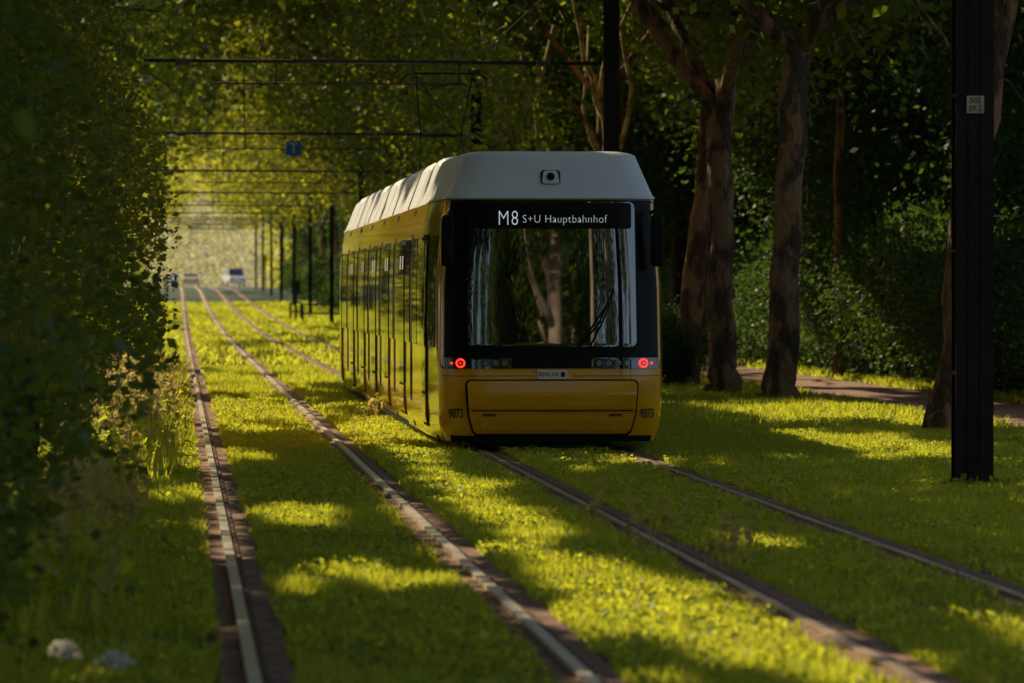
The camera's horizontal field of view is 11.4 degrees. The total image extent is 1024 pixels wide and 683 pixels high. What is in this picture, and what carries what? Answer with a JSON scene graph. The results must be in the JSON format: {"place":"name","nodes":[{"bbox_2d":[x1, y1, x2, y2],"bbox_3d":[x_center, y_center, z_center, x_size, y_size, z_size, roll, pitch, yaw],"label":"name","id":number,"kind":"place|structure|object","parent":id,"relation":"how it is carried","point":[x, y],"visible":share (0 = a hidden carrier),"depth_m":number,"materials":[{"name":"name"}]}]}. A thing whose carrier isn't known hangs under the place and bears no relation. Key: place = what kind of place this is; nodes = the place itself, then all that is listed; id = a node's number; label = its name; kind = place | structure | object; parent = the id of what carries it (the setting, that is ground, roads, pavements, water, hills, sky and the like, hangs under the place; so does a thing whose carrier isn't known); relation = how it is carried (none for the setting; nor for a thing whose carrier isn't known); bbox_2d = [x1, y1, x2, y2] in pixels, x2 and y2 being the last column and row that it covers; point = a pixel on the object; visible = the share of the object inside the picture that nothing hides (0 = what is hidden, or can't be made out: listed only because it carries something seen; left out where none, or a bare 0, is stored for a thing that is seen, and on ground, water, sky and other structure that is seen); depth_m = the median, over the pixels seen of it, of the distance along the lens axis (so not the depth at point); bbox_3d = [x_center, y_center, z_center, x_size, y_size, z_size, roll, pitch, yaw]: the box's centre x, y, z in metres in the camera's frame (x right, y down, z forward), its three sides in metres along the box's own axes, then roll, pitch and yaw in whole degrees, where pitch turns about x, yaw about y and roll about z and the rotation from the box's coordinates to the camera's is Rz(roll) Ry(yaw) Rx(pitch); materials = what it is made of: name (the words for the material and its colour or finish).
{"place":"outdoors","nodes":[
{"label":"outdoors","id":0,"kind":"place"},
{"bbox_2d":[0,412,196,639],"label":"tall wild grass","id":1,"kind":"structure","parent":0,"point":[53,575],"depth_m":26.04,"materials":[{"name":"green plant"}]},
{"bbox_2d":[82,20,289,286],"label":"sky","id":2,"kind":"structure","parent":0,"point":[205,273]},
{"bbox_2d":[3,287,1023,682],"bbox_3d":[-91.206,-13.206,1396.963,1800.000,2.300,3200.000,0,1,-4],"label":"ground","id":3,"kind":"structure","parent":0,"point":[249,293],"depth_m":31.40,"materials":[{"name":"brown soil"}]},
{"bbox_2d":[0,356,39,483],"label":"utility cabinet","id":4,"kind":"object","parent":3,"relation":"on","point":[30,405],"visible":0.13,"depth_m":43.67,"materials":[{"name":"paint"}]},
{"bbox_2d":[42,639,82,681],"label":"rock","id":5,"kind":"object","parent":3,"relation":"on","point":[64,649],"visible":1,"depth_m":22.41,"materials":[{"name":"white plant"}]},
{"bbox_2d":[0,0,155,358],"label":"hedge bush","id":6,"kind":"object","parent":3,"relation":"on","point":[95,38],"visible":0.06,"depth_m":92.04,"materials":[{"name":"green plant"}]},
{"bbox_2d":[0,57,164,667],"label":"hedge bush","id":7,"kind":"object","parent":3,"relation":"on","point":[26,124],"visible":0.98,"depth_m":21.73,"materials":[{"name":"green plant"}]},
{"bbox_2d":[0,0,165,477],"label":"hedge bush","id":8,"kind":"object","parent":3,"relation":"on","point":[26,250],"visible":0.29,"depth_m":39.78,"materials":[{"name":"green plant"}]},
{"bbox_2d":[0,3,167,393],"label":"hedge bush","id":9,"kind":"object","parent":3,"relation":"on","point":[133,139],"visible":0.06,"depth_m":78.13,"materials":[{"name":"green plant"}]},
{"bbox_2d":[0,130,169,661],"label":"hedge bush","id":10,"kind":"object","parent":3,"relation":"on","point":[27,493],"visible":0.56,"depth_m":27.47,"materials":[{"name":"green plant"}]},
{"bbox_2d":[0,0,171,360],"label":"hedge bush","id":11,"kind":"object","parent":3,"relation":"on","point":[131,143],"visible":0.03,"depth_m":87.59,"materials":[{"name":"green plant"}]},
{"bbox_2d":[0,0,175,452],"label":"hedge bush","id":12,"kind":"object","parent":3,"relation":"on","point":[114,132],"visible":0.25,"depth_m":53.30,"materials":[{"name":"green plant"}]},
{"bbox_2d":[0,0,177,509],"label":"hedge bush","id":13,"kind":"object","parent":3,"relation":"on","point":[114,235],"visible":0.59,"depth_m":35.26,"materials":[{"name":"green plant"}]},
{"bbox_2d":[0,1,177,412],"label":"hedge bush","id":14,"kind":"object","parent":3,"relation":"on","point":[132,237],"visible":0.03,"depth_m":67.06,"materials":[{"name":"green plant"}]},
{"bbox_2d":[0,0,178,422],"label":"hedge bush","id":15,"kind":"object","parent":3,"relation":"on","point":[159,188],"visible":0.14,"depth_m":61.67,"materials":[{"name":"green plant"}]},
{"bbox_2d":[0,0,178,383],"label":"hedge bush","id":16,"kind":"object","parent":3,"relation":"on","point":[70,257],"visible":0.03,"depth_m":82.73,"materials":[{"name":"green plant"}]},
{"bbox_2d":[0,7,178,410],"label":"hedge bush","id":17,"kind":"object","parent":3,"relation":"on","point":[159,146],"visible":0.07,"depth_m":73.11,"materials":[{"name":"green plant"}]},
{"bbox_2d":[0,0,179,441],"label":"hedge bush","id":18,"kind":"object","parent":3,"relation":"on","point":[126,134],"visible":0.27,"depth_m":57.13,"materials":[{"name":"green plant"}]},
{"bbox_2d":[0,0,179,456],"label":"hedge bush","id":19,"kind":"object","parent":3,"relation":"on","point":[89,184],"visible":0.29,"depth_m":47.48,"materials":[{"name":"green plant"}]},
{"bbox_2d":[0,0,180,598],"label":"hedge bush","id":20,"kind":"object","parent":3,"relation":"on","point":[112,308],"visible":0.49,"depth_m":32.76,"materials":[{"name":"green plant"}]},
{"bbox_2d":[92,644,135,673],"bbox_3d":[-1.728,1.408,22.252,0.189,0.186,0.148,0,1,-4],"label":"rock","id":21,"kind":"object","parent":3,"relation":"on","point":[116,659],"visible":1,"depth_m":22.23,"materials":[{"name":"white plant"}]},
{"bbox_2d":[65,345,216,480],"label":"tall wild grass","id":22,"kind":"structure","parent":3,"relation":"on","point":[172,444],"depth_m":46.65,"materials":[{"name":"green plant"}]},
{"bbox_2d":[56,13,250,317],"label":"avenue tree","id":23,"kind":"object","parent":3,"relation":"on","point":[196,151],"visible":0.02,"depth_m":216.21,"materials":[{"name":"green plant"}]},
{"bbox_2d":[78,0,230,70],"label":"avenue tree","id":24,"kind":"object","parent":3,"relation":"on","point":[165,16],"visible":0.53,"depth_m":126.43,"materials":[{"name":"green plant"}]},
{"bbox_2d":[22,5,301,256],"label":"avenue tree","id":25,"kind":"object","parent":3,"relation":"on","point":[199,103],"visible":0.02,"depth_m":164.45,"materials":[{"name":"green plant"}]},
{"bbox_2d":[40,11,284,316],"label":"avenue tree","id":26,"kind":"object","parent":3,"relation":"on","point":[172,158],"visible":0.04,"depth_m":189.05,"materials":[{"name":"green plant"}]},
{"bbox_2d":[15,10,317,281],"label":"avenue tree","id":27,"kind":"object","parent":3,"relation":"on","point":[230,101],"visible":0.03,"depth_m":203.81,"materials":[{"name":"green plant"}]},
{"bbox_2d":[35,0,324,246],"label":"avenue tree","id":28,"kind":"object","parent":3,"relation":"on","point":[178,116],"visible":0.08,"depth_m":176.51,"materials":[{"name":"green plant"}]},
{"bbox_2d":[7,0,354,300],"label":"avenue tree","id":29,"kind":"object","parent":3,"relation":"on","point":[177,106],"visible":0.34,"depth_m":149.58,"materials":[{"name":"green plant"}]},
{"bbox_2d":[76,18,329,290],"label":"avenue tree","id":30,"kind":"object","parent":3,"relation":"on","point":[254,179],"visible":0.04,"depth_m":261.93,"materials":[{"name":"green plant"}]},
{"bbox_2d":[76,21,330,278],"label":"avenue tree","id":31,"kind":"object","parent":3,"relation":"on","point":[209,173],"visible":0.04,"depth_m":283.59,"materials":[{"name":"green plant"}]},
{"bbox_2d":[95,24,318,280],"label":"avenue tree","id":32,"kind":"object","parent":3,"relation":"on","point":[219,160],"visible":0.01,"depth_m":304.29,"materials":[{"name":"green plant"}]},
{"bbox_2d":[124,123,291,286],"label":"sunlit distant trees","id":33,"kind":"object","parent":3,"relation":"on","point":[197,266],"visible":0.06,"depth_m":744.20,"materials":[{"name":"green plant"}]},
{"bbox_2d":[129,29,294,283],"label":"avenue tree","id":34,"kind":"object","parent":3,"relation":"on","point":[203,184],"visible":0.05,"depth_m":350.74,"materials":[{"name":"green plant"}]},
{"bbox_2d":[11,0,422,258],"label":"avenue tree","id":35,"kind":"object","parent":3,"relation":"on","point":[241,4],"visible":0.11,"depth_m":139.25,"materials":[{"name":"green plant"}]},
{"bbox_2d":[72,16,379,303],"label":"avenue tree","id":36,"kind":"object","parent":3,"relation":"on","point":[236,138],"visible":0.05,"depth_m":235.13,"materials":[{"name":"green plant"}]},
{"bbox_2d":[170,194,282,300],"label":"overhead line mast","id":37,"kind":"object","parent":3,"relation":"on","point":[281,261],"visible":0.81,"depth_m":339.55,"materials":[{"name":"metal"}]},
{"bbox_2d":[169,174,295,306],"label":"overhead line mast","id":38,"kind":"object","parent":3,"relation":"on","point":[294,250],"visible":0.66,"depth_m":302.62,"materials":[{"name":"metal"}]},
{"bbox_2d":[167,172,311,314],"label":"overhead line mast","id":39,"kind":"object","parent":3,"relation":"on","point":[309,263],"visible":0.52,"depth_m":265.72,"materials":[{"name":"metal"}]},
{"bbox_2d":[198,105,289,288],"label":"plane tree","id":40,"kind":"object","parent":3,"relation":"on","point":[260,227],"visible":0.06,"depth_m":449.13,"materials":[{"name":"green plant"}]},
{"bbox_2d":[166,159,333,322],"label":"overhead line mast","id":41,"kind":"object","parent":3,"relation":"on","point":[331,262],"visible":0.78,"depth_m":228.79,"materials":[{"name":"metal"}]},
{"bbox_2d":[166,125,363,205],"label":"overhead line mast","id":42,"kind":"object","parent":3,"relation":"on","point":[360,192],"visible":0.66,"depth_m":191.79,"materials":[{"name":"metal"}]},
{"bbox_2d":[188,24,356,297],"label":"plane tree","id":43,"kind":"object","parent":3,"relation":"on","point":[233,199],"visible":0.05,"depth_m":361.60,"materials":[{"name":"green plant"}]},
{"bbox_2d":[211,18,346,308],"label":"plane tree","id":44,"kind":"object","parent":3,"relation":"on","point":[336,246],"visible":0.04,"depth_m":291.70,"materials":[{"name":"green plant"}]},
{"bbox_2d":[260,216,299,287],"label":"sunlit distant trees","id":45,"kind":"object","parent":3,"relation":"on","point":[268,258],"visible":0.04,"depth_m":525.53,"materials":[{"name":"green plant"}]},
{"bbox_2d":[208,105,353,301],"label":"plane tree","id":46,"kind":"object","parent":3,"relation":"on","point":[322,246],"visible":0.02,"depth_m":324.50,"materials":[{"name":"green plant"}]},
{"bbox_2d":[163,77,407,205],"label":"overhead line mast","id":47,"kind":"object","parent":3,"relation":"on","point":[229,171],"visible":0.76,"depth_m":154.80,"materials":[{"name":"metal"}]},
{"bbox_2d":[275,150,338,267],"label":"woodland tree","id":48,"kind":"object","parent":3,"relation":"on","point":[304,237],"visible":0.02,"depth_m":353.88,"materials":[{"name":"green plant"}]},
{"bbox_2d":[294,246,341,305],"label":"shrub","id":49,"kind":"object","parent":3,"relation":"on","point":[316,292],"visible":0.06,"depth_m":298.59,"materials":[{"name":"green plant"}]},
{"bbox_2d":[156,10,480,179],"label":"overhead line mast","id":50,"kind":"object","parent":3,"relation":"on","point":[475,140],"visible":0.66,"depth_m":117.97,"materials":[{"name":"metal"}]},
{"bbox_2d":[301,246,342,312],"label":"shrub","id":51,"kind":"object","parent":3,"relation":"on","point":[335,273],"visible":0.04,"depth_m":271.94,"materials":[{"name":"green plant"}]},
{"bbox_2d":[201,17,511,238],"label":"plane tree","id":52,"kind":"object","parent":3,"relation":"on","point":[225,115],"visible":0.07,"depth_m":236.40,"materials":[{"name":"green plant"}]},
{"bbox_2d":[210,8,506,206],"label":"plane tree","id":53,"kind":"object","parent":3,"relation":"on","point":[304,95],"visible":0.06,"depth_m":191.00,"materials":[{"name":"green plant"}]},
{"bbox_2d":[209,18,510,230],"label":"plane tree","id":54,"kind":"object","parent":3,"relation":"on","point":[300,212],"visible":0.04,"depth_m":261.18,"materials":[{"name":"green plant"}]},
{"bbox_2d":[208,11,530,215],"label":"plane tree","id":55,"kind":"object","parent":3,"relation":"on","point":[336,188],"visible":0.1,"depth_m":210.04,"materials":[{"name":"green plant"}]},
{"bbox_2d":[144,0,619,151],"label":"overhead line mast","id":56,"kind":"object","parent":3,"relation":"on","point":[611,75],"visible":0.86,"depth_m":81.10,"materials":[{"name":"metal"}]},
{"bbox_2d":[221,8,543,191],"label":"plane tree","id":57,"kind":"object","parent":3,"relation":"on","point":[274,96],"visible":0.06,"depth_m":171.61,"materials":[{"name":"green plant"}]},
{"bbox_2d":[180,286,628,682],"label":"tram track","id":58,"kind":"structure","parent":3,"relation":"on","point":[252,647],"depth_m":30.91,"materials":[{"name":"metal"}]},
{"bbox_2d":[251,2,569,193],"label":"plane tree","id":59,"kind":"object","parent":3,"relation":"on","point":[338,123],"visible":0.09,"depth_m":154.26,"materials":[{"name":"green plant"}]},
{"bbox_2d":[219,0,663,191],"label":"plane tree","id":60,"kind":"object","parent":3,"relation":"on","point":[300,3],"visible":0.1,"depth_m":139.99,"materials":[{"name":"green plant"}]},
{"bbox_2d":[174,391,776,574],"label":"tall wild grass","id":61,"kind":"structure","parent":3,"relation":"on","point":[732,529],"depth_m":32.83,"materials":[{"name":"green plant"}]},
{"bbox_2d":[245,0,736,203],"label":"plane tree","id":62,"kind":"object","parent":3,"relation":"on","point":[572,136],"visible":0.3,"depth_m":126.22,"materials":[{"name":"green plant"}]},
{"bbox_2d":[0,299,1023,682],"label":"lawn grass","id":63,"kind":"structure","parent":3,"relation":"on","point":[292,371],"depth_m":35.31,"materials":[{"name":"green plant"}]},
{"bbox_2d":[247,0,862,174],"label":"plane tree","id":64,"kind":"object","parent":3,"relation":"on","point":[593,136],"visible":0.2,"depth_m":113.00,"materials":[{"name":"green plant"}]},
{"bbox_2d":[458,1,710,258],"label":"woodland tree","id":65,"kind":"object","parent":3,"relation":"on","point":[670,188],"depth_m":142.96,"materials":[{"name":"green plant"}]},
{"bbox_2d":[304,0,899,184],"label":"plane tree","id":66,"kind":"object","parent":3,"relation":"on","point":[597,94],"visible":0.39,"depth_m":102.30,"materials":[{"name":"green plant"}]},
{"bbox_2d":[208,287,1023,682],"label":"tram track","id":67,"kind":"structure","parent":3,"relation":"on","point":[820,625],"depth_m":31.82,"materials":[{"name":"metal"}]},
{"bbox_2d":[340,72,663,443],"bbox_3d":[-0.665,-1.478,70.801,2.510,4.919,33.630,0,1,-4],"label":"tram","id":68,"kind":"object","parent":67,"relation":"on","point":[500,296],"visible":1,"depth_m":54.24,"materials":[{"name":"yellow paint"}]},
{"bbox_2d":[468,0,772,314],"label":"woodland tree","id":69,"kind":"object","parent":3,"relation":"on","point":[678,203],"visible":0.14,"depth_m":129.51,"materials":[{"name":"green plant"}]},
{"bbox_2d":[661,301,706,385],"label":"shrub","id":70,"kind":"object","parent":3,"relation":"on","point":[678,353],"visible":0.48,"depth_m":89.02,"materials":[{"name":"green plant"}]},
{"bbox_2d":[661,292,708,374],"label":"shrub","id":71,"kind":"object","parent":3,"relation":"on","point":[666,302],"visible":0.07,"depth_m":101.33,"materials":[{"name":"green plant"}]},
{"bbox_2d":[671,228,772,359],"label":"shrub","id":72,"kind":"object","parent":3,"relation":"on","point":[744,250],"visible":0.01,"depth_m":123.77,"materials":[{"name":"green plant"}]},
{"bbox_2d":[704,251,803,364],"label":"shrub","id":73,"kind":"object","parent":3,"relation":"on","point":[739,295],"visible":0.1,"depth_m":115.20,"materials":[{"name":"green plant"}]},
{"bbox_2d":[705,232,804,363],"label":"shrub","id":74,"kind":"object","parent":3,"relation":"on","point":[744,310],"visible":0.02,"depth_m":118.50,"materials":[{"name":"green plant"}]},
{"bbox_2d":[521,0,1023,398],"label":"plane tree","id":75,"kind":"object","parent":3,"relation":"on","point":[779,376],"visible":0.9,"depth_m":79.34,"materials":[{"name":"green plant"}]},
{"bbox_2d":[623,0,928,384],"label":"plane tree","id":76,"kind":"object","parent":3,"relation":"on","point":[693,285],"visible":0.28,"depth_m":92.28,"materials":[{"name":"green plant"}]},
{"bbox_2d":[629,0,947,392],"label":"plane tree","id":77,"kind":"object","parent":3,"relation":"on","point":[718,101],"visible":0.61,"depth_m":84.27,"materials":[{"name":"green plant"}]},
{"bbox_2d":[627,34,950,256],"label":"woodland tree","id":78,"kind":"object","parent":3,"relation":"on","point":[745,221],"visible":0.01,"depth_m":126.23,"materials":[{"name":"green plant"}]},
{"bbox_2d":[736,242,849,368],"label":"shrub","id":79,"kind":"object","parent":3,"relation":"on","point":[765,310],"visible":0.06,"depth_m":109.94,"materials":[{"name":"green plant"}]},
{"bbox_2d":[747,258,850,369],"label":"shrub","id":80,"kind":"object","parent":3,"relation":"on","point":[804,349],"visible":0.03,"depth_m":106.95,"materials":[{"name":"green plant"}]},
{"bbox_2d":[649,10,950,289],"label":"woodland tree","id":81,"kind":"object","parent":3,"relation":"on","point":[760,210],"visible":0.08,"depth_m":112.22,"materials":[{"name":"green plant"}]},
{"bbox_2d":[736,214,867,358],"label":"shrub","id":82,"kind":"object","parent":3,"relation":"on","point":[820,248],"visible":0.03,"depth_m":112.96,"materials":[{"name":"green plant"}]},
{"bbox_2d":[648,0,1023,429],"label":"plane tree","id":83,"kind":"object","parent":3,"relation":"on","point":[937,414],"visible":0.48,"depth_m":61.34,"materials":[{"name":"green plant"}]},
{"bbox_2d":[654,0,1023,309],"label":"woodland tree","id":84,"kind":"object","parent":3,"relation":"on","point":[859,157],"visible":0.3,"depth_m":103.44,"materials":[{"name":"green plant"}]},
{"bbox_2d":[776,0,906,377],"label":"young tree","id":85,"kind":"object","parent":3,"relation":"on","point":[838,177],"visible":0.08,"depth_m":100.55,"materials":[{"name":"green plant"}]},
{"bbox_2d":[759,209,936,376],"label":"shrub","id":86,"kind":"object","parent":3,"relation":"on","point":[810,288],"visible":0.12,"depth_m":101.44,"materials":[{"name":"green plant"}]},
{"bbox_2d":[799,213,943,377],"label":"shrub","id":87,"kind":"object","parent":3,"relation":"on","point":[852,274],"visible":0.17,"depth_m":98.51,"materials":[{"name":"green plant"}]},
{"bbox_2d":[864,253,945,383],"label":"shrub","id":88,"kind":"object","parent":3,"relation":"on","point":[914,340],"visible":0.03,"depth_m":90.35,"materials":[{"name":"green plant"}]},
{"bbox_2d":[824,171,1003,378],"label":"shrub","id":89,"kind":"object","parent":3,"relation":"on","point":[877,299],"visible":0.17,"depth_m":96.02,"materials":[{"name":"green plant"}]},
{"bbox_2d":[832,0,1023,237],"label":"woodland tree","id":90,"kind":"object","parent":3,"relation":"on","point":[1014,73],"visible":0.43,"depth_m":94.90,"materials":[{"name":"green plant"}]},
{"bbox_2d":[838,195,1023,381],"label":"shrub","id":91,"kind":"object","parent":3,"relation":"on","point":[916,255],"visible":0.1,"depth_m":93.27,"materials":[{"name":"green plant"}]},
{"bbox_2d":[888,200,1023,379],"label":"shrub","id":92,"kind":"object","parent":3,"relation":"on","point":[931,317],"visible":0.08,"depth_m":87.81,"materials":[{"name":"green plant"}]},
{"bbox_2d":[891,210,1023,391],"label":"shrub","id":93,"kind":"object","parent":3,"relation":"on","point":[1003,263],"visible":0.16,"depth_m":84.81,"materials":[{"name":"green plant"}]},
{"bbox_2d":[951,0,993,485],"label":"overhead line mast","id":94,"kind":"object","parent":3,"relation":"on","point":[972,267],"visible":0.93,"depth_m":44.22,"materials":[{"name":"metal"}]},
{"bbox_2d":[933,244,1023,393],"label":"shrub","id":95,"kind":"object","parent":3,"relation":"on","point":[1001,303],"visible":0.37,"depth_m":81.88,"materials":[{"name":"green plant"}]},
{"bbox_2d":[938,472,1023,485],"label":"tall wild grass","id":96,"kind":"structure","parent":3,"relation":"on","point":[996,478],"depth_m":44.14,"materials":[{"name":"green plant"}]},
{"bbox_2d":[994,220,1023,393],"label":"shrub","id":97,"kind":"object","parent":3,"relation":"on","point":[1012,304],"visible":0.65,"depth_m":79.56,"materials":[{"name":"green plant"}]},
{"bbox_2d":[701,362,1023,426],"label":"path","id":98,"kind":"structure","parent":0,"point":[907,397],"depth_m":86.37,"materials":[{"name":"grey asphalt"}]},
{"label":"road","id":99,"kind":"structure","parent":0,"visible":0},
{"bbox_2d":[222,268,245,286],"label":"parked van","id":100,"kind":"object","parent":99,"relation":"on","point":[233,276],"visible":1,"depth_m":537.72,"materials":[{"name":"white paint"}]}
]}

